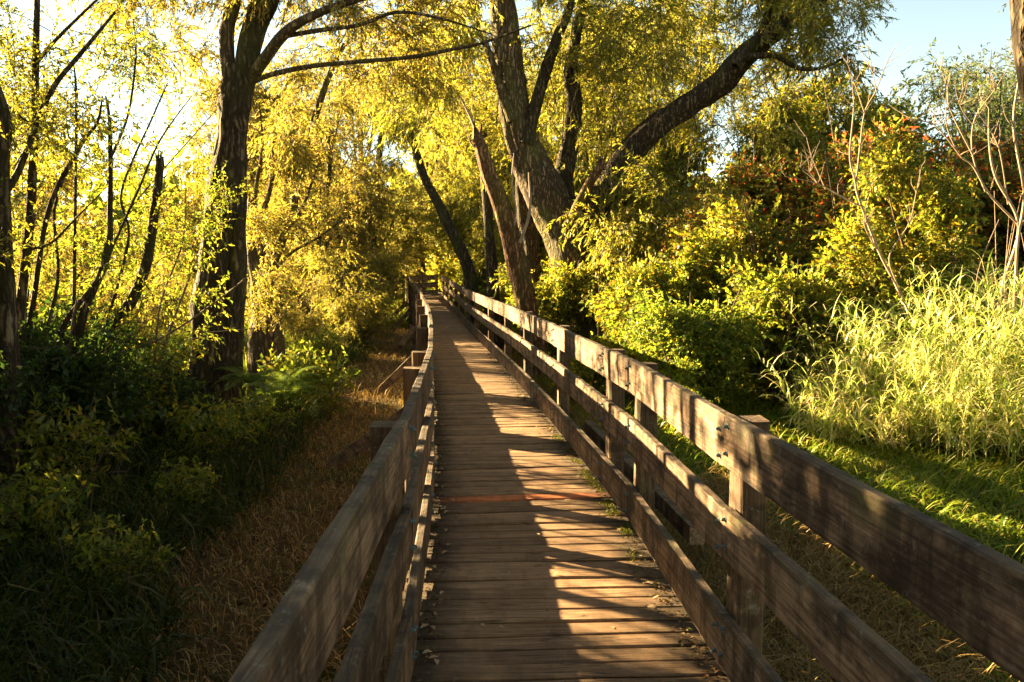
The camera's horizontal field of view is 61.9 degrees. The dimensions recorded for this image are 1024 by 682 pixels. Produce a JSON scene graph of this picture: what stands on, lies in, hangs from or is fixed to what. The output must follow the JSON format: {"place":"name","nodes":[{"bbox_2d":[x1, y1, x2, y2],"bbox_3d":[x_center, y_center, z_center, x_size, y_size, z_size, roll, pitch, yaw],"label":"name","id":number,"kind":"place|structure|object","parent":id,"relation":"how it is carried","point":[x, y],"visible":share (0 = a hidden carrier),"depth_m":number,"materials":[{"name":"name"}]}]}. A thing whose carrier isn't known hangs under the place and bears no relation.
{"place":"outdoors","nodes":[
{"label":"outdoors","id":0,"kind":"place"},
{"bbox_2d":[0,326,415,681],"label":"dry grass","id":1,"kind":"structure","parent":0,"point":[291,541],"depth_m":6.40,"materials":[{"name":"plant"}]},
{"bbox_2d":[0,0,1017,269],"label":"sky","id":2,"kind":"structure","parent":0,"point":[965,24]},
{"bbox_2d":[0,270,1023,681],"bbox_3d":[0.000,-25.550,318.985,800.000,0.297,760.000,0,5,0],"label":"ground","id":3,"kind":"structure","parent":0,"point":[204,556],"depth_m":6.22,"materials":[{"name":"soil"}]},
{"bbox_2d":[0,70,73,264],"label":"thin tree","id":4,"kind":"object","parent":3,"relation":"on","point":[41,204],"visible":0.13,"depth_m":25.06,"materials":[{"name":"green plant"}]},
{"bbox_2d":[0,0,115,483],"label":"tree","id":5,"kind":"object","parent":3,"relation":"on","point":[9,342],"visible":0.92,"depth_m":7.19,"materials":[{"name":"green plant"}]},
{"bbox_2d":[10,94,106,279],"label":"willow tree","id":6,"kind":"object","parent":3,"relation":"on","point":[48,188],"visible":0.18,"depth_m":35.69,"materials":[{"name":"green plant"}]},
{"bbox_2d":[0,453,121,566],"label":"broadleaf weed","id":7,"kind":"object","parent":3,"relation":"on","point":[46,510],"visible":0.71,"depth_m":6.03,"materials":[{"name":"green plant"}]},
{"bbox_2d":[13,221,111,350],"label":"willow shrub","id":8,"kind":"object","parent":3,"relation":"on","point":[68,256],"visible":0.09,"depth_m":14.96,"materials":[{"name":"green plant"}]},
{"bbox_2d":[26,257,115,388],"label":"dark shrub","id":9,"kind":"object","parent":3,"relation":"on","point":[60,319],"visible":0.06,"depth_m":9.21,"materials":[{"name":"green plant"}]},
{"bbox_2d":[0,390,142,505],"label":"broadleaf weed","id":10,"kind":"object","parent":3,"relation":"on","point":[37,438],"visible":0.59,"depth_m":7.27,"materials":[{"name":"green plant"}]},
{"bbox_2d":[32,216,114,310],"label":"willow shrub","id":11,"kind":"object","parent":3,"relation":"on","point":[85,268],"visible":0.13,"depth_m":33.11,"materials":[{"name":"green plant"}]},
{"bbox_2d":[0,290,162,476],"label":"dark shrub","id":12,"kind":"object","parent":3,"relation":"on","point":[45,377],"visible":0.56,"depth_m":8.00,"materials":[{"name":"green plant"}]},
{"bbox_2d":[0,0,178,413],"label":"sapling","id":13,"kind":"object","parent":3,"relation":"on","point":[32,179],"visible":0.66,"depth_m":7.80,"materials":[{"name":"yellow plant"}]},
{"bbox_2d":[38,512,181,606],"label":"broadleaf weed","id":14,"kind":"object","parent":3,"relation":"on","point":[127,544],"visible":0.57,"depth_m":5.31,"materials":[{"name":"green plant"}]},
{"bbox_2d":[86,273,170,351],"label":"willow shrub","id":15,"kind":"object","parent":3,"relation":"on","point":[137,317],"visible":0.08,"depth_m":17.91,"materials":[{"name":"green plant"}]},
{"bbox_2d":[81,221,181,321],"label":"willow shrub","id":16,"kind":"object","parent":3,"relation":"on","point":[132,251],"visible":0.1,"depth_m":29.60,"materials":[{"name":"green plant"}]},
{"bbox_2d":[96,352,221,444],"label":"dark shrub","id":17,"kind":"object","parent":3,"relation":"on","point":[183,393],"visible":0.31,"depth_m":9.51,"materials":[{"name":"green plant"}]},
{"bbox_2d":[122,371,200,453],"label":"broadleaf weed","id":18,"kind":"object","parent":3,"relation":"on","point":[166,400],"visible":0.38,"depth_m":9.26,"materials":[{"name":"green plant"}]},
{"bbox_2d":[135,241,197,334],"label":"willow shrub","id":19,"kind":"object","parent":3,"relation":"on","point":[164,269],"visible":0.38,"depth_m":25.30,"materials":[{"name":"green plant"}]},
{"bbox_2d":[67,108,272,398],"bbox_3d":[-3.763,-0.922,9.158,1.923,3.167,1.615,-4,6,-40],"label":"shrub","id":20,"kind":"object","parent":3,"relation":"on","point":[158,343],"visible":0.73,"depth_m":9.21,"materials":[{"name":"green plant"}]},
{"bbox_2d":[134,452,238,521],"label":"broadleaf weed","id":21,"kind":"object","parent":3,"relation":"on","point":[200,476],"visible":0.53,"depth_m":7.06,"materials":[{"name":"green plant"}]},
{"bbox_2d":[0,318,384,681],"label":"undergrowth grass","id":22,"kind":"structure","parent":3,"relation":"on","point":[236,479],"depth_m":5.69,"materials":[{"name":"green plant"}]},
{"bbox_2d":[12,0,234,419],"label":"sapling","id":23,"kind":"object","parent":22,"relation":"on","point":[85,300],"visible":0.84,"depth_m":8.78,"materials":[{"name":"yellow plant"}]},
{"bbox_2d":[87,151,164,355],"bbox_3d":[-4.161,-0.680,8.975,1.088,2.606,0.154,0,5,0],"label":"broken trunk","id":24,"kind":"object","parent":22,"relation":"on","point":[148,254],"visible":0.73,"depth_m":8.91,"materials":[{"name":"brown plant"}]},
{"bbox_2d":[210,365,286,390],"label":"fern","id":25,"kind":"object","parent":22,"relation":"on","point":[249,378],"visible":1,"depth_m":10.15,"materials":[{"name":"green plant"}]},
{"bbox_2d":[247,365,325,395],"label":"fern","id":26,"kind":"object","parent":22,"relation":"on","point":[282,378],"visible":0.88,"depth_m":11.07,"materials":[{"name":"green plant"}]},
{"bbox_2d":[242,378,335,416],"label":"fern","id":27,"kind":"object","parent":22,"relation":"on","point":[278,392],"visible":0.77,"depth_m":11.26,"materials":[{"name":"green plant"}]},
{"bbox_2d":[147,393,264,472],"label":"broadleaf weed","id":28,"kind":"object","parent":3,"relation":"on","point":[196,424],"visible":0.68,"depth_m":8.67,"materials":[{"name":"green plant"}]},
{"bbox_2d":[84,69,341,306],"bbox_3d":[-11.558,-5.945,34.960,9.368,10.613,8.139,0,5,0],"label":"willow tree","id":29,"kind":"object","parent":3,"relation":"on","point":[258,92],"visible":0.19,"depth_m":33.79,"materials":[{"name":"yellow plant"}]},
{"bbox_2d":[102,312,336,396],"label":"bush","id":30,"kind":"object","parent":3,"relation":"on","point":[287,341],"depth_m":18.71,"materials":[{"name":"green plant"}]},
{"bbox_2d":[207,388,299,453],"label":"broadleaf weed","id":31,"kind":"object","parent":3,"relation":"on","point":[262,408],"visible":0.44,"depth_m":9.50,"materials":[{"name":"green plant"}]},
{"bbox_2d":[244,237,321,323],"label":"willow shrub","id":32,"kind":"object","parent":3,"relation":"on","point":[285,247],"visible":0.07,"depth_m":23.35,"materials":[{"name":"green plant"}]},
{"bbox_2d":[165,50,404,284],"bbox_3d":[-9.987,-6.632,38.001,10.220,11.578,8.878,-1,5,-14],"label":"willow tree","id":33,"kind":"object","parent":3,"relation":"on","point":[192,161],"visible":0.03,"depth_m":35.91,"materials":[{"name":"green plant"}]},
{"bbox_2d":[96,288,485,328],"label":"grass","id":34,"kind":"structure","parent":3,"relation":"on","point":[396,318],"depth_m":32.60,"materials":[{"name":"green plant"}]},
{"bbox_2d":[65,0,531,425],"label":"old tree","id":35,"kind":"object","parent":3,"relation":"on","point":[242,71],"visible":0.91,"depth_m":10.28,"materials":[{"name":"brown plant"}]},
{"bbox_2d":[257,348,349,415],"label":"broadleaf weed","id":36,"kind":"object","parent":3,"relation":"on","point":[277,368],"visible":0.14,"depth_m":12.30,"materials":[{"name":"green plant"}]},
{"bbox_2d":[246,335,363,417],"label":"broadleaf weed","id":37,"kind":"object","parent":3,"relation":"on","point":[315,362],"visible":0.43,"depth_m":11.96,"materials":[{"name":"green plant"}]},
{"bbox_2d":[244,38,373,400],"bbox_3d":[-3.375,-1.970,13.401,2.192,5.973,3.822,0,5,0],"label":"old tree","id":38,"kind":"object","parent":3,"relation":"on","point":[268,291],"visible":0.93,"depth_m":12.79,"materials":[{"name":"yellow plant"}]},
{"bbox_2d":[281,270,345,348],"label":"willow shrub","id":39,"kind":"object","parent":3,"relation":"on","point":[306,327],"visible":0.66,"depth_m":20.03,"materials":[{"name":"green plant"}]},
{"bbox_2d":[280,238,369,330],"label":"willow shrub","id":40,"kind":"object","parent":3,"relation":"on","point":[296,263],"visible":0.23,"depth_m":23.03,"materials":[{"name":"green plant"}]},
{"bbox_2d":[302,326,354,356],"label":"broadleaf weed","id":41,"kind":"object","parent":3,"relation":"on","point":[333,338],"visible":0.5,"depth_m":18.47,"materials":[{"name":"green plant"}]},
{"bbox_2d":[247,51,412,284],"bbox_3d":[-6.147,-4.748,28.303,5.757,9.172,5.321,-1,5,-8],"label":"willow tree","id":42,"kind":"object","parent":3,"relation":"on","point":[367,178],"visible":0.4,"depth_m":27.94,"materials":[{"name":"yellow plant"}]},
{"bbox_2d":[250,165,413,328],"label":"willow tree","id":43,"kind":"object","parent":3,"relation":"on","point":[339,241],"visible":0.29,"depth_m":24.59,"materials":[{"name":"green plant"}]},
{"bbox_2d":[294,241,403,351],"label":"willow shrub","id":44,"kind":"object","parent":3,"relation":"on","point":[336,316],"visible":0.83,"depth_m":21.14,"materials":[{"name":"yellow plant"}]},
{"bbox_2d":[303,171,418,316],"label":"willow tree","id":45,"kind":"object","parent":3,"relation":"on","point":[394,268],"visible":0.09,"depth_m":29.85,"materials":[{"name":"green plant"}]},
{"bbox_2d":[11,131,732,286],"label":"distant wood","id":46,"kind":"object","parent":3,"relation":"on","point":[173,181],"depth_m":81.01,"materials":[{"name":"green plant"}]},
{"bbox_2d":[294,40,451,280],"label":"willow tree","id":47,"kind":"object","parent":3,"relation":"on","point":[408,239],"visible":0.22,"depth_m":42.40,"materials":[{"name":"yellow plant"}]},
{"bbox_2d":[352,243,409,335],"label":"willow shrub","id":48,"kind":"object","parent":3,"relation":"on","point":[379,264],"visible":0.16,"depth_m":26.69,"materials":[{"name":"green plant"}]},
{"bbox_2d":[330,19,452,310],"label":"slim tree","id":49,"kind":"object","parent":3,"relation":"on","point":[404,152],"visible":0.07,"depth_m":32.48,"materials":[{"name":"green plant"}]},
{"bbox_2d":[327,39,480,331],"bbox_3d":[-2.816,-4.603,25.740,3.902,9.476,4.222,5,7,44],"label":"slim tree","id":50,"kind":"object","parent":3,"relation":"on","point":[461,253],"visible":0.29,"depth_m":25.60,"materials":[{"name":"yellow plant"}]},
{"bbox_2d":[373,47,507,263],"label":"willow tree","id":51,"kind":"object","parent":3,"relation":"on","point":[415,172],"depth_m":66.50,"materials":[{"name":"green plant"}]},
{"bbox_2d":[376,108,506,289],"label":"willow tree","id":52,"kind":"object","parent":3,"relation":"on","point":[439,162],"visible":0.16,"depth_m":49.02,"materials":[{"name":"green plant"}]},
{"bbox_2d":[409,141,495,298],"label":"leafy tree","id":53,"kind":"object","parent":3,"relation":"on","point":[436,269],"visible":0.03,"depth_m":53.81,"materials":[{"name":"green plant"}]},
{"bbox_2d":[404,119,556,268],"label":"willow tree","id":54,"kind":"object","parent":3,"relation":"on","point":[460,184],"visible":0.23,"depth_m":40.55,"materials":[{"name":"green plant"}]},
{"bbox_2d":[460,97,548,378],"bbox_3d":[-0.070,-1.576,15.416,1.832,5.765,0.510,0,5,0],"label":"snag","id":55,"kind":"object","parent":3,"relation":"on","point":[518,269],"visible":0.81,"depth_m":15.26,"materials":[{"name":"brown plant"}]},
{"bbox_2d":[425,30,585,349],"bbox_3d":[-0.711,-3.707,21.990,3.894,8.241,4.806,-3,6,-29],"label":"slim tree","id":56,"kind":"object","parent":3,"relation":"on","point":[490,253],"visible":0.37,"depth_m":21.67,"materials":[{"name":"yellow plant"}]},
{"bbox_2d":[462,62,594,276],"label":"willow tree","id":57,"kind":"object","parent":3,"relation":"on","point":[478,231],"visible":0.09,"depth_m":31.86,"materials":[{"name":"green plant"}]},
{"bbox_2d":[484,172,576,321],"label":"leafy tree","id":58,"kind":"object","parent":3,"relation":"on","point":[541,244],"visible":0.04,"depth_m":26.10,"materials":[{"name":"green plant"}]},
{"bbox_2d":[488,258,612,329],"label":"leafy shrub","id":59,"kind":"object","parent":3,"relation":"on","point":[505,279],"visible":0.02,"depth_m":19.62,"materials":[{"name":"green plant"}]},
{"bbox_2d":[506,257,605,360],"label":"leafy shrub","id":60,"kind":"object","parent":3,"relation":"on","point":[558,300],"visible":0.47,"depth_m":16.94,"materials":[{"name":"green plant"}]},
{"bbox_2d":[402,292,730,681],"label":"boardwalk","id":61,"kind":"structure","parent":3,"relation":"on","point":[514,489],"depth_m":4.86,"materials":[{"name":"brown wood"}]},
{"bbox_2d":[229,277,436,681],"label":"wooden railing","id":62,"kind":"object","parent":61,"relation":"on","point":[377,522],"visible":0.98,"depth_m":2.66,"materials":[{"name":"brown wood"}]},
{"bbox_2d":[395,274,437,304],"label":"wooden railing","id":63,"kind":"object","parent":61,"relation":"attached to","point":[422,285],"visible":0.39,"depth_m":46.16,"materials":[{"name":"brown wood"}]},
{"bbox_2d":[413,351,726,681],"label":"leaf litter","id":64,"kind":"object","parent":61,"relation":"on","point":[663,599],"visible":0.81,"depth_m":4.82,"materials":[{"name":"brown plant"}]},
{"bbox_2d":[549,434,639,570],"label":"moss","id":65,"kind":"object","parent":61,"relation":"on","point":[611,503],"visible":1,"depth_m":6.06,"materials":[{"name":"green plant"}]},
{"bbox_2d":[442,276,1023,681],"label":"wooden railing","id":66,"kind":"object","parent":61,"relation":"attached to","point":[968,590],"visible":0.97,"depth_m":3.26,"materials":[{"name":"brown wood"}]},
{"bbox_2d":[505,0,716,215],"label":"willow tree","id":67,"kind":"object","parent":3,"relation":"on","point":[670,86],"visible":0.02,"depth_m":36.49,"materials":[{"name":"green plant"}]},
{"bbox_2d":[528,18,705,255],"bbox_3d":[3.118,-5.224,28.089,6.740,10.292,7.688,3,6,29],"label":"willow tree","id":68,"kind":"object","parent":3,"relation":"on","point":[623,103],"visible":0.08,"depth_m":26.78,"materials":[{"name":"green plant"}]},
{"bbox_2d":[548,257,688,402],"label":"leafy shrub","id":69,"kind":"object","parent":3,"relation":"on","point":[619,300],"visible":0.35,"depth_m":13.01,"materials":[{"name":"green plant"}]},
{"bbox_2d":[339,0,899,359],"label":"leaning willow","id":70,"kind":"object","parent":3,"relation":"on","point":[565,221],"visible":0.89,"depth_m":17.24,"materials":[{"name":"green plant"}]},
{"bbox_2d":[542,2,757,260],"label":"willow tree","id":71,"kind":"object","parent":3,"relation":"on","point":[711,62],"visible":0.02,"depth_m":42.90,"materials":[{"name":"green plant"}]},
{"bbox_2d":[581,99,724,269],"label":"leafy tree","id":72,"kind":"object","parent":3,"relation":"on","point":[669,163],"visible":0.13,"depth_m":25.35,"materials":[{"name":"green plant"}]},
{"bbox_2d":[587,181,756,360],"bbox_3d":[3.383,-1.193,17.441,4.026,4.294,3.445,0,5,-4],"label":"willow shrub","id":73,"kind":"object","parent":3,"relation":"on","point":[705,208],"visible":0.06,"depth_m":17.32,"materials":[{"name":"green plant"}]},
{"bbox_2d":[617,224,763,392],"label":"leafy shrub","id":74,"kind":"object","parent":3,"relation":"on","point":[682,282],"visible":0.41,"depth_m":13.48,"materials":[{"name":"green plant"}]},
{"bbox_2d":[613,285,789,408],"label":"leafy shrub","id":75,"kind":"object","parent":3,"relation":"on","point":[683,356],"visible":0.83,"depth_m":11.19,"materials":[{"name":"green plant"}]},
{"bbox_2d":[655,180,770,261],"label":"reddening shrub","id":76,"kind":"object","parent":3,"relation":"on","point":[747,197],"visible":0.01,"depth_m":17.91,"materials":[{"name":"green plant"}]},
{"bbox_2d":[670,128,817,226],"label":"reddening shrub","id":77,"kind":"object","parent":3,"relation":"on","point":[747,178],"visible":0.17,"depth_m":20.37,"materials":[{"name":"green plant"}]},
{"bbox_2d":[668,194,844,385],"bbox_3d":[4.285,-0.569,14.511,3.383,3.898,2.790,2,5,19],"label":"leafy shrub","id":78,"kind":"object","parent":3,"relation":"on","point":[736,221],"visible":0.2,"depth_m":13.91,"materials":[{"name":"green plant"}]},
{"bbox_2d":[714,86,837,190],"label":"leafy tree","id":79,"kind":"object","parent":3,"relation":"on","point":[795,141],"visible":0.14,"depth_m":24.67,"materials":[{"name":"green plant"}]},
{"bbox_2d":[533,373,1023,681],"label":"green grass","id":80,"kind":"structure","parent":3,"relation":"on","point":[976,475],"depth_m":8.18,"materials":[{"name":"green plant"}]},
{"bbox_2d":[700,252,898,412],"bbox_3d":[4.073,0.073,12.120,2.877,2.677,2.370,2,5,23],"label":"leafy shrub","id":81,"kind":"object","parent":3,"relation":"on","point":[800,291],"visible":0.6,"depth_m":11.74,"materials":[{"name":"green plant"}]},
{"bbox_2d":[740,60,912,170],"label":"leafy tree","id":82,"kind":"object","parent":3,"relation":"on","point":[846,123],"visible":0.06,"depth_m":28.24,"materials":[{"name":"green plant"}]},
{"bbox_2d":[751,131,920,242],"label":"reddening shrub","id":83,"kind":"object","parent":3,"relation":"on","point":[817,199],"visible":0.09,"depth_m":16.84,"materials":[{"name":"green plant"}]},
{"bbox_2d":[767,320,906,419],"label":"reed clump","id":84,"kind":"object","parent":3,"relation":"on","point":[796,387],"visible":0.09,"depth_m":11.45,"materials":[{"name":"green plant"}]},
{"bbox_2d":[760,135,926,373],"bbox_3d":[5.673,-1.176,13.788,3.252,4.316,2.786,0,5,1],"label":"reddening shrub","id":85,"kind":"object","parent":3,"relation":"on","point":[835,208],"visible":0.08,"depth_m":13.93,"materials":[{"name":"green plant"}]},
{"bbox_2d":[778,40,924,331],"bbox_3d":[4.321,-1.776,10.874,1.908,4.020,0.517,0,5,0],"label":"bare sapling","id":86,"kind":"object","parent":3,"relation":"on","point":[889,271],"visible":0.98,"depth_m":10.85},
{"bbox_2d":[748,341,967,455],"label":"reed clump","id":87,"kind":"object","parent":3,"relation":"on","point":[885,421],"visible":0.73,"depth_m":9.73,"materials":[{"name":"plant"}]},
{"bbox_2d":[768,86,978,226],"bbox_3d":[8.356,-2.795,20.091,4.877,6.474,4.178,0,5,1],"label":"reddening shrub","id":88,"kind":"object","parent":3,"relation":"on","point":[870,147],"visible":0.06,"depth_m":19.57,"materials":[{"name":"green plant"}]},
{"bbox_2d":[814,87,953,167],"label":"leafy tree","id":89,"kind":"object","parent":3,"relation":"on","point":[902,106],"visible":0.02,"depth_m":32.73,"materials":[{"name":"green plant"}]},
{"bbox_2d":[791,126,997,295],"bbox_3d":[5.170,-1.359,11.647,2.692,3.224,1.614,0,5,0],"label":"yellow shrub","id":90,"kind":"object","parent":3,"relation":"on","point":[892,169],"visible":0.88,"depth_m":11.45,"materials":[{"name":"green plant"}]},
{"bbox_2d":[781,167,1013,338],"bbox_3d":[6.194,-0.536,13.249,3.654,4.209,3.013,-4,6,-39],"label":"leafy shrub","id":91,"kind":"object","parent":3,"relation":"on","point":[835,274],"visible":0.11,"depth_m":12.38,"materials":[{"name":"green plant"}]},
{"bbox_2d":[774,286,1023,446],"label":"reed clump","id":92,"kind":"object","parent":3,"relation":"on","point":[875,343],"visible":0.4,"depth_m":10.28,"materials":[{"name":"plant"}]},
{"bbox_2d":[847,256,1011,381],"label":"leafy shrub","id":93,"kind":"object","parent":3,"relation":"on","point":[885,286],"visible":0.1,"depth_m":11.05,"materials":[{"name":"green plant"}]},
{"bbox_2d":[858,255,1023,366],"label":"reed clump","id":94,"kind":"object","parent":3,"relation":"on","point":[873,283],"visible":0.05,"depth_m":10.94,"materials":[{"name":"green plant"}]},
{"bbox_2d":[874,317,1023,470],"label":"reed clump","id":95,"kind":"object","parent":3,"relation":"on","point":[1010,423],"visible":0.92,"depth_m":8.97,"materials":[{"name":"green plant"}]},
{"bbox_2d":[884,51,1023,159],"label":"thin tree","id":96,"kind":"object","parent":3,"relation":"on","point":[972,86],"visible":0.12,"depth_m":20.41,"materials":[{"name":"green plant"}]},
{"bbox_2d":[892,41,1023,330],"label":"bare sapling","id":97,"kind":"object","parent":3,"relation":"on","point":[1018,221],"visible":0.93,"depth_m":9.82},
{"bbox_2d":[896,246,1023,450],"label":"reed clump","id":98,"kind":"object","parent":3,"relation":"on","point":[970,321],"visible":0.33,"depth_m":9.84,"materials":[{"name":"plant"}]},
{"bbox_2d":[900,36,1023,159],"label":"thin tree","id":99,"kind":"object","parent":3,"relation":"on","point":[957,72],"visible":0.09,"depth_m":23.23,"materials":[{"name":"green plant"}]},
{"bbox_2d":[923,80,1023,219],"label":"reddening shrub","id":100,"kind":"object","parent":3,"relation":"on","point":[978,145],"visible":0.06,"depth_m":15.41,"materials":[{"name":"green plant"}]},
{"bbox_2d":[930,49,1023,159],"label":"thin tree","id":101,"kind":"object","parent":3,"relation":"on","point":[1007,104],"visible":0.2,"depth_m":17.02,"materials":[{"name":"green plant"}]},
{"bbox_2d":[945,272,1023,393],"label":"reed clump","id":102,"kind":"object","parent":3,"relation":"on","point":[951,307],"visible":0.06,"depth_m":10.26,"materials":[{"name":"plant"}]},
{"bbox_2d":[954,141,1023,326],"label":"reddening shrub","id":103,"kind":"object","parent":3,"relation":"on","point":[1014,187],"visible":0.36,"depth_m":12.48,"materials":[{"name":"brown plant"}]},
{"bbox_2d":[998,0,1023,103],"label":"tree","id":104,"kind":"object","parent":3,"relation":"on","point":[1017,19],"visible":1,"depth_m":5.04,"materials":[{"name":"brown plant"}]},
{"bbox_2d":[998,308,1023,430],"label":"reed clump","id":105,"kind":"object","parent":3,"relation":"on","point":[1019,341],"visible":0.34,"depth_m":9.21,"materials":[{"name":"plant"}]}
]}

